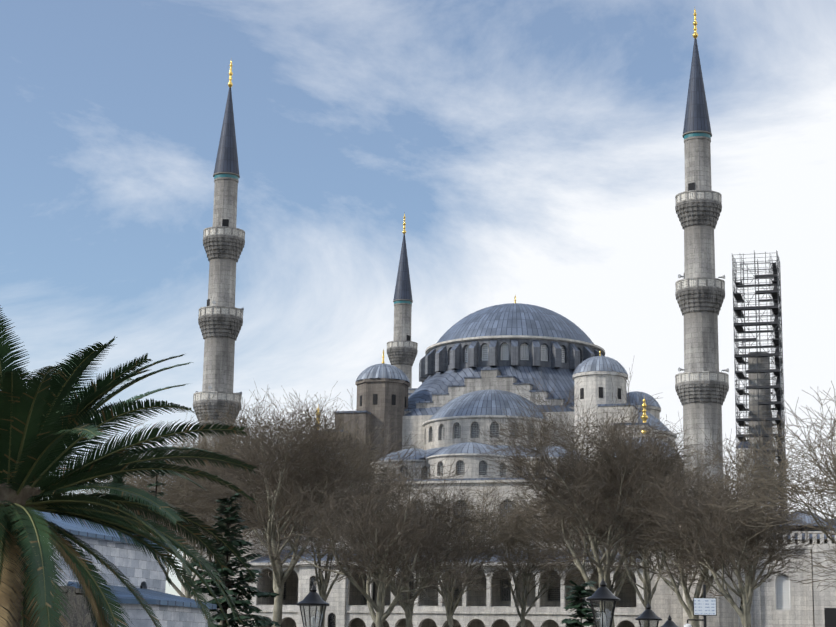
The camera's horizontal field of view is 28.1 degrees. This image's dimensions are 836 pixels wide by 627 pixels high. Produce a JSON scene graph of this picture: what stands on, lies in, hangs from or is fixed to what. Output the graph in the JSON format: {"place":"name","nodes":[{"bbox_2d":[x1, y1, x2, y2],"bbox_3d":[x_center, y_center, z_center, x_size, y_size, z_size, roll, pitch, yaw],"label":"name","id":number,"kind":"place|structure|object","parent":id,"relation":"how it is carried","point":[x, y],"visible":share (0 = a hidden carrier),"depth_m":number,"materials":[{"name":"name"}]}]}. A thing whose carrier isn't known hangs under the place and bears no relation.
{"place":"outdoors","nodes":[
{"label":"outdoors","id":0,"kind":"place"},
{"bbox_2d":[107,457,125,528],"bbox_3d":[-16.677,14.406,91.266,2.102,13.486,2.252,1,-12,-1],"label":"cypress","id":1,"kind":"object","parent":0,"point":[116,480],"visible":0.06,"depth_m":92.11,"materials":[{"name":"green plant"}]},
{"bbox_2d":[32,510,216,626],"bbox_3d":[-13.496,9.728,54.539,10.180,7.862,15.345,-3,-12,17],"label":"marble building","id":2,"kind":"structure","parent":0,"point":[145,575],"depth_m":56.45,"materials":[{"name":"grey stone"}]},
{"bbox_2d":[0,0,835,595],"label":"sky","id":3,"kind":"structure","parent":0,"point":[532,151],"materials":[{"name":"blue"}]},
{"bbox_2d":[316,296,647,433],"bbox_3d":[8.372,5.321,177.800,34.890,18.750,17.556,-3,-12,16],"label":"finials","id":4,"kind":"object","parent":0,"point":[643,410],"visible":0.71,"depth_m":163.80,"materials":[{"name":"gold metal"}]},
{"bbox_2d":[732,250,786,518],"bbox_3d":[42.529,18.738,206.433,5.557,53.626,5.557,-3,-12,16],"label":"scaffold tower","id":5,"kind":"structure","parent":0,"point":[776,339],"depth_m":208.01,"materials":[{"name":"metal"}]},
{"bbox_2d":[737,519,835,626],"bbox_3d":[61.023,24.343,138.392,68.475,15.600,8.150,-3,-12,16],"label":"courtyard wing","id":6,"kind":"structure","parent":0,"point":[779,601],"depth_m":143.38,"materials":[{"name":"grey stone"}]},
{"bbox_2d":[781,510,826,525],"bbox_3d":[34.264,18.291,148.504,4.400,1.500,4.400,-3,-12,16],"label":"dome","id":7,"kind":"structure","parent":6,"relation":"on","point":[808,519],"depth_m":146.83,"materials":[{"name":"metal"}]},
{"label":"ground","id":8,"kind":"structure","parent":0,"visible":0},
{"bbox_2d":[24,583,93,626],"bbox_3d":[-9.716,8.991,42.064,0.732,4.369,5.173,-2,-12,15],"label":"rubble wall","id":9,"kind":"structure","parent":8,"relation":"on","point":[78,615],"depth_m":43.69,"materials":[{"name":"grey stone"}]},
{"bbox_2d":[0,305,261,626],"bbox_3d":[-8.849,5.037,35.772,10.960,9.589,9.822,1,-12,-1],"label":"palm","id":10,"kind":"object","parent":8,"relation":"on","point":[66,411],"depth_m":34.84,"materials":[{"name":"green plant"}]},
{"bbox_2d":[0,340,254,626],"bbox_3d":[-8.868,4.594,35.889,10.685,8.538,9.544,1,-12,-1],"label":"palm rachis","id":11,"kind":"object","parent":10,"relation":"attached to","point":[39,506],"visible":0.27,"depth_m":35.42,"materials":[{"name":"green plant"}]},
{"bbox_2d":[75,418,207,566],"bbox_3d":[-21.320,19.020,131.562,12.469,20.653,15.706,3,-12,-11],"label":"bare tree","id":12,"kind":"object","parent":8,"relation":"on","point":[140,481],"visible":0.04,"depth_m":129.94,"materials":[{"name":"brown plant"}]},
{"bbox_2d":[147,446,170,579],"bbox_3d":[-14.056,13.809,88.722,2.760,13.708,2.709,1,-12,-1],"label":"thin conifer","id":13,"kind":"object","parent":8,"relation":"on","point":[157,484],"depth_m":89.62,"materials":[{"name":"green plant"}]},
{"bbox_2d":[74,398,332,598],"bbox_3d":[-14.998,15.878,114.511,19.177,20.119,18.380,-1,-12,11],"label":"bare tree","id":14,"kind":"object","parent":8,"relation":"on","point":[179,500],"visible":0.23,"depth_m":113.71,"materials":[{"name":"brown plant"}]},
{"bbox_2d":[181,172,244,623],"bbox_3d":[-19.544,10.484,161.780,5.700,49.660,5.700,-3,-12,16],"label":"minaret","id":15,"kind":"object","parent":8,"relation":"on","point":[220,319],"visible":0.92,"depth_m":162.62,"materials":[{"name":"grey stone"}]},
{"bbox_2d":[214,87,238,174],"bbox_3d":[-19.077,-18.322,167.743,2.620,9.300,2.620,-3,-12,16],"label":"minaret spire","id":16,"kind":"structure","parent":15,"relation":"on","point":[227,158],"depth_m":166.70,"materials":[{"name":"grey metal"}]},
{"bbox_2d":[228,61,232,86],"bbox_3d":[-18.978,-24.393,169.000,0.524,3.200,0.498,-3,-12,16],"label":"finial","id":17,"kind":"object","parent":16,"relation":"on","point":[230,84],"visible":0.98,"depth_m":168.80,"materials":[{"name":"gold metal"}]},
{"bbox_2d":[124,394,323,624],"bbox_3d":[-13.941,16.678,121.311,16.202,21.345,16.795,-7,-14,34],"label":"bare tree","id":18,"kind":"object","parent":8,"relation":"on","point":[203,444],"visible":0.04,"depth_m":120.03,"materials":[{"name":"brown plant"}]},
{"bbox_2d":[183,493,281,626],"bbox_3d":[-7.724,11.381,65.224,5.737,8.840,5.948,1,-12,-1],"label":"spruce needles","id":19,"kind":"object","parent":8,"relation":"on","point":[235,562],"visible":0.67,"depth_m":65.56,"materials":[{"name":"green plant"}]},
{"bbox_2d":[160,381,431,626],"bbox_3d":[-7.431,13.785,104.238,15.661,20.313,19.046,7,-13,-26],"label":"bare tree","id":20,"kind":"object","parent":8,"relation":"on","point":[288,466],"visible":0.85,"depth_m":102.81,"materials":[{"name":"brown plant"}]},
{"bbox_2d":[297,583,328,626],"bbox_3d":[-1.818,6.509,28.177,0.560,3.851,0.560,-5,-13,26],"label":"street lamp","id":21,"kind":"object","parent":8,"relation":"on","point":[313,598],"visible":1,"depth_m":28.40,"materials":[{"name":"black metal"}]},
{"bbox_2d":[252,388,423,626],"bbox_3d":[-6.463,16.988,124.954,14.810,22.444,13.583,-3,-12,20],"label":"bare tree","id":22,"kind":"object","parent":8,"relation":"on","point":[322,586],"visible":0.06,"depth_m":123.73,"materials":[{"name":"brown plant"}]},
{"bbox_2d":[244,452,525,626],"bbox_3d":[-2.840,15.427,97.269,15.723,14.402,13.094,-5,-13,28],"label":"bare tree","id":23,"kind":"object","parent":8,"relation":"on","point":[401,527],"visible":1,"depth_m":96.77,"materials":[{"name":"brown plant"}]},
{"bbox_2d":[387,299,417,392],"bbox_3d":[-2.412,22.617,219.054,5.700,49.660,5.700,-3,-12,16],"label":"minaret","id":24,"kind":"object","parent":8,"relation":"on","point":[402,350],"visible":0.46,"depth_m":221.89,"materials":[{"name":"grey stone"}]},
{"bbox_2d":[393,234,412,300],"bbox_3d":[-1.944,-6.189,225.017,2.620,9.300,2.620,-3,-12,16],"label":"minaret spire","id":25,"kind":"structure","parent":24,"relation":"on","point":[403,287],"depth_m":223.98,"materials":[{"name":"grey metal"}]},
{"bbox_2d":[402,212,405,233],"bbox_3d":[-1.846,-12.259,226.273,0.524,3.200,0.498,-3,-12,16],"label":"finial","id":26,"kind":"object","parent":25,"relation":"on","point":[404,227],"visible":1,"depth_m":226.07,"materials":[{"name":"gold metal"}]},
{"bbox_2d":[318,450,511,626],"bbox_3d":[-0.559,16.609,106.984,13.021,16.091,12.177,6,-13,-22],"label":"bare tree","id":27,"kind":"object","parent":8,"relation":"on","point":[407,608],"visible":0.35,"depth_m":106.85,"materials":[{"name":"brown plant"}]},
{"bbox_2d":[374,469,549,626],"bbox_3d":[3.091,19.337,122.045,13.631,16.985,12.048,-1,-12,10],"label":"bare tree","id":28,"kind":"object","parent":8,"relation":"on","point":[450,607],"visible":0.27,"depth_m":121.17,"materials":[{"name":"brown plant"}]},
{"bbox_2d":[215,335,752,626],"bbox_3d":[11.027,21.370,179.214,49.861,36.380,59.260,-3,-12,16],"label":"mosque","id":29,"kind":"structure","parent":8,"relation":"on","point":[449,370],"depth_m":167.22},
{"bbox_2d":[356,364,409,382],"bbox_3d":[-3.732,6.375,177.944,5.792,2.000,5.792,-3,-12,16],"label":"turret dome","id":30,"kind":"structure","parent":29,"relation":"on","point":[378,371],"depth_m":176.01,"materials":[{"name":"metal"}]},
{"bbox_2d":[380,448,426,459],"bbox_3d":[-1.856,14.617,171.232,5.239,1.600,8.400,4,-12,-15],"label":"dome","id":31,"kind":"structure","parent":29,"relation":"on","point":[421,452],"depth_m":168.73,"materials":[{"name":"metal"}]},
{"bbox_2d":[432,442,510,456],"bbox_3d":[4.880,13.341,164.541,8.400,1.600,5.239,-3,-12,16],"label":"dome","id":32,"kind":"structure","parent":29,"relation":"on","point":[468,447],"depth_m":163.17,"materials":[{"name":"grey metal"}]},
{"bbox_2d":[418,445,533,458],"bbox_3d":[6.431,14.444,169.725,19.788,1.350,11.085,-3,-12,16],"label":"semi skirt","id":33,"kind":"object","parent":29,"relation":"on","point":[432,451],"visible":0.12,"depth_m":167.16,"materials":[{"name":"metal"}]},
{"bbox_2d":[429,390,547,419],"bbox_3d":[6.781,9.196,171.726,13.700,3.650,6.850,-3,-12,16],"label":"half dome","id":34,"kind":"structure","parent":29,"relation":"attached to","point":[489,402],"depth_m":170.07,"materials":[{"name":"metal"}]},
{"bbox_2d":[437,303,593,343],"bbox_3d":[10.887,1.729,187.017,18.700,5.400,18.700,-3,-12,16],"label":"dome","id":35,"kind":"structure","parent":29,"relation":"on","point":[515,319],"depth_m":180.35,"materials":[{"name":"metal"}]},
{"bbox_2d":[518,446,586,458],"bbox_3d":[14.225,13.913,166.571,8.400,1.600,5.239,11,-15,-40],"label":"dome","id":36,"kind":"structure","parent":29,"relation":"on","point":[554,450],"depth_m":164.65,"materials":[{"name":"metal"}]},
{"bbox_2d":[572,356,627,375],"bbox_3d":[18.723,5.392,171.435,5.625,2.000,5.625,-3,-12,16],"label":"turret dome","id":37,"kind":"structure","parent":29,"relation":"on","point":[599,363],"depth_m":169.48,"materials":[{"name":"grey metal"}]},
{"bbox_2d":[627,391,660,407],"bbox_3d":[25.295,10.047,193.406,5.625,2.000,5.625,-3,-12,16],"label":"turret dome","id":38,"kind":"structure","parent":29,"relation":"on","point":[633,395],"depth_m":191.38,"materials":[{"name":"metal"}]},
{"bbox_2d":[615,437,681,458],"bbox_3d":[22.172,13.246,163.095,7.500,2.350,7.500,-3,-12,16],"label":"dome","id":39,"kind":"structure","parent":29,"relation":"on","point":[653,442],"depth_m":160.91,"materials":[{"name":"grey metal"}]},
{"bbox_2d":[638,408,669,430],"bbox_3d":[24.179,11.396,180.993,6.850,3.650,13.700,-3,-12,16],"label":"dome","id":40,"kind":"structure","parent":29,"relation":"attached to","point":[654,418],"depth_m":177.84,"materials":[{"name":"grey metal"}]},
{"bbox_2d":[737,441,751,448],"bbox_3d":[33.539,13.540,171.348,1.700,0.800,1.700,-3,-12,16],"label":"turret dome","id":41,"kind":"structure","parent":29,"relation":"on","point":[744,445],"depth_m":170.76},
{"bbox_2d":[462,481,612,626],"bbox_3d":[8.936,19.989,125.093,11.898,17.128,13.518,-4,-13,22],"label":"bare tree","id":42,"kind":"object","parent":8,"relation":"on","point":[523,601],"visible":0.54,"depth_m":124.58,"materials":[{"name":"brown plant"}]},
{"bbox_2d":[560,580,601,626],"bbox_3d":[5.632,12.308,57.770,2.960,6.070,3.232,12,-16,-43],"label":"evergreen needles","id":43,"kind":"object","parent":8,"relation":"on","point":[576,604],"visible":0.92,"depth_m":58.02,"materials":[{"name":"green plant"}]},
{"bbox_2d":[568,583,598,626],"bbox_3d":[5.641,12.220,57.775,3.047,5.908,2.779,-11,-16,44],"label":"evergreen wood","id":44,"kind":"object","parent":8,"relation":"on","point":[581,608],"visible":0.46,"depth_m":58.10,"materials":[{"name":"green plant"}]},
{"bbox_2d":[471,359,716,626],"bbox_3d":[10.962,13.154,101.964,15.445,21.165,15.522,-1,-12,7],"label":"bare tree","id":45,"kind":"object","parent":8,"relation":"on","point":[610,463],"visible":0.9,"depth_m":101.35,"materials":[{"name":"brown plant"}]},
{"bbox_2d":[586,579,620,626],"bbox_3d":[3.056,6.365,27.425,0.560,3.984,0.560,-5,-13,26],"label":"street lamp","id":46,"kind":"object","parent":8,"relation":"on","point":[603,593],"visible":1,"depth_m":27.65,"materials":[{"name":"black metal"}]},
{"bbox_2d":[531,425,726,626],"bbox_3d":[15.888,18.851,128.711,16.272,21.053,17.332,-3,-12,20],"label":"bare tree","id":47,"kind":"object","parent":8,"relation":"on","point":[618,590],"visible":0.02,"depth_m":129.16,"materials":[{"name":"brown plant"}]},
{"bbox_2d":[635,602,661,626],"bbox_3d":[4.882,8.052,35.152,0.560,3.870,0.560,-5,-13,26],"label":"street lamp","id":48,"kind":"object","parent":8,"relation":"on","point":[648,614],"visible":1,"depth_m":35.37,"materials":[{"name":"black metal"}]},
{"bbox_2d":[576,413,729,625],"bbox_3d":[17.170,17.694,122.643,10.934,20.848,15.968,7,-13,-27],"label":"bare tree","id":49,"kind":"object","parent":8,"relation":"on","point":[645,579],"visible":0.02,"depth_m":123.20,"materials":[{"name":"brown plant"}]},
{"bbox_2d":[661,615,677,626],"bbox_3d":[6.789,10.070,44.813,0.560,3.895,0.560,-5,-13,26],"label":"street lamp","id":50,"kind":"object","parent":8,"relation":"on","point":[669,622],"visible":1,"depth_m":45.05,"materials":[{"name":"black metal"}]},
{"bbox_2d":[578,419,820,626],"bbox_3d":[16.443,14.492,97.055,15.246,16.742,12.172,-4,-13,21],"label":"bare tree","id":51,"kind":"object","parent":8,"relation":"on","point":[689,601],"visible":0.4,"depth_m":96.65,"materials":[{"name":"brown plant"}]},
{"bbox_2d":[684,584,716,626],"bbox_3d":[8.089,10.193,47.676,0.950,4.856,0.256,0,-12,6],"label":"sign post","id":52,"kind":"object","parent":8,"relation":"on","point":[704,606],"visible":1,"depth_m":47.98,"materials":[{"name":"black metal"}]},
{"bbox_2d":[675,130,737,626],"bbox_3d":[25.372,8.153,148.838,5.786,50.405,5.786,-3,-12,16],"label":"minaret","id":53,"kind":"object","parent":8,"relation":"on","point":[701,385],"visible":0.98,"depth_m":148.93,"materials":[{"name":"grey stone"}]},
{"bbox_2d":[683,38,711,133],"bbox_3d":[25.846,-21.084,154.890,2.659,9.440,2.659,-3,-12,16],"label":"minaret spire","id":54,"kind":"structure","parent":53,"relation":"on","point":[696,115],"depth_m":153.84,"materials":[{"name":"grey metal"}]},
{"bbox_2d":[692,9,697,38],"bbox_3d":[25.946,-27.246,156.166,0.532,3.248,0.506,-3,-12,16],"label":"finial","id":55,"kind":"object","parent":54,"relation":"on","point":[695,34],"visible":0.98,"depth_m":155.97,"materials":[{"name":"gold metal"}]},
{"bbox_2d":[633,444,830,626],"bbox_3d":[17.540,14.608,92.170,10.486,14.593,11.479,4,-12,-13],"label":"bare tree","id":56,"kind":"object","parent":8,"relation":"on","point":[734,543],"visible":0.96,"depth_m":90.86,"materials":[{"name":"brown plant"}]},
{"bbox_2d":[748,352,776,512],"bbox_3d":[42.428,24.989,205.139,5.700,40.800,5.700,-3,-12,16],"label":"minaret","id":57,"kind":"object","parent":8,"relation":"on","point":[754,406],"visible":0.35,"depth_m":206.95,"materials":[{"name":"grey stone"}]},
{"bbox_2d":[693,381,835,590],"bbox_3d":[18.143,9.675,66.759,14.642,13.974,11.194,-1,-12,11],"label":"bare tree","id":58,"kind":"object","parent":8,"relation":"on","point":[816,480],"visible":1,"depth_m":67.36,"materials":[{"name":"brown plant"}]}
]}

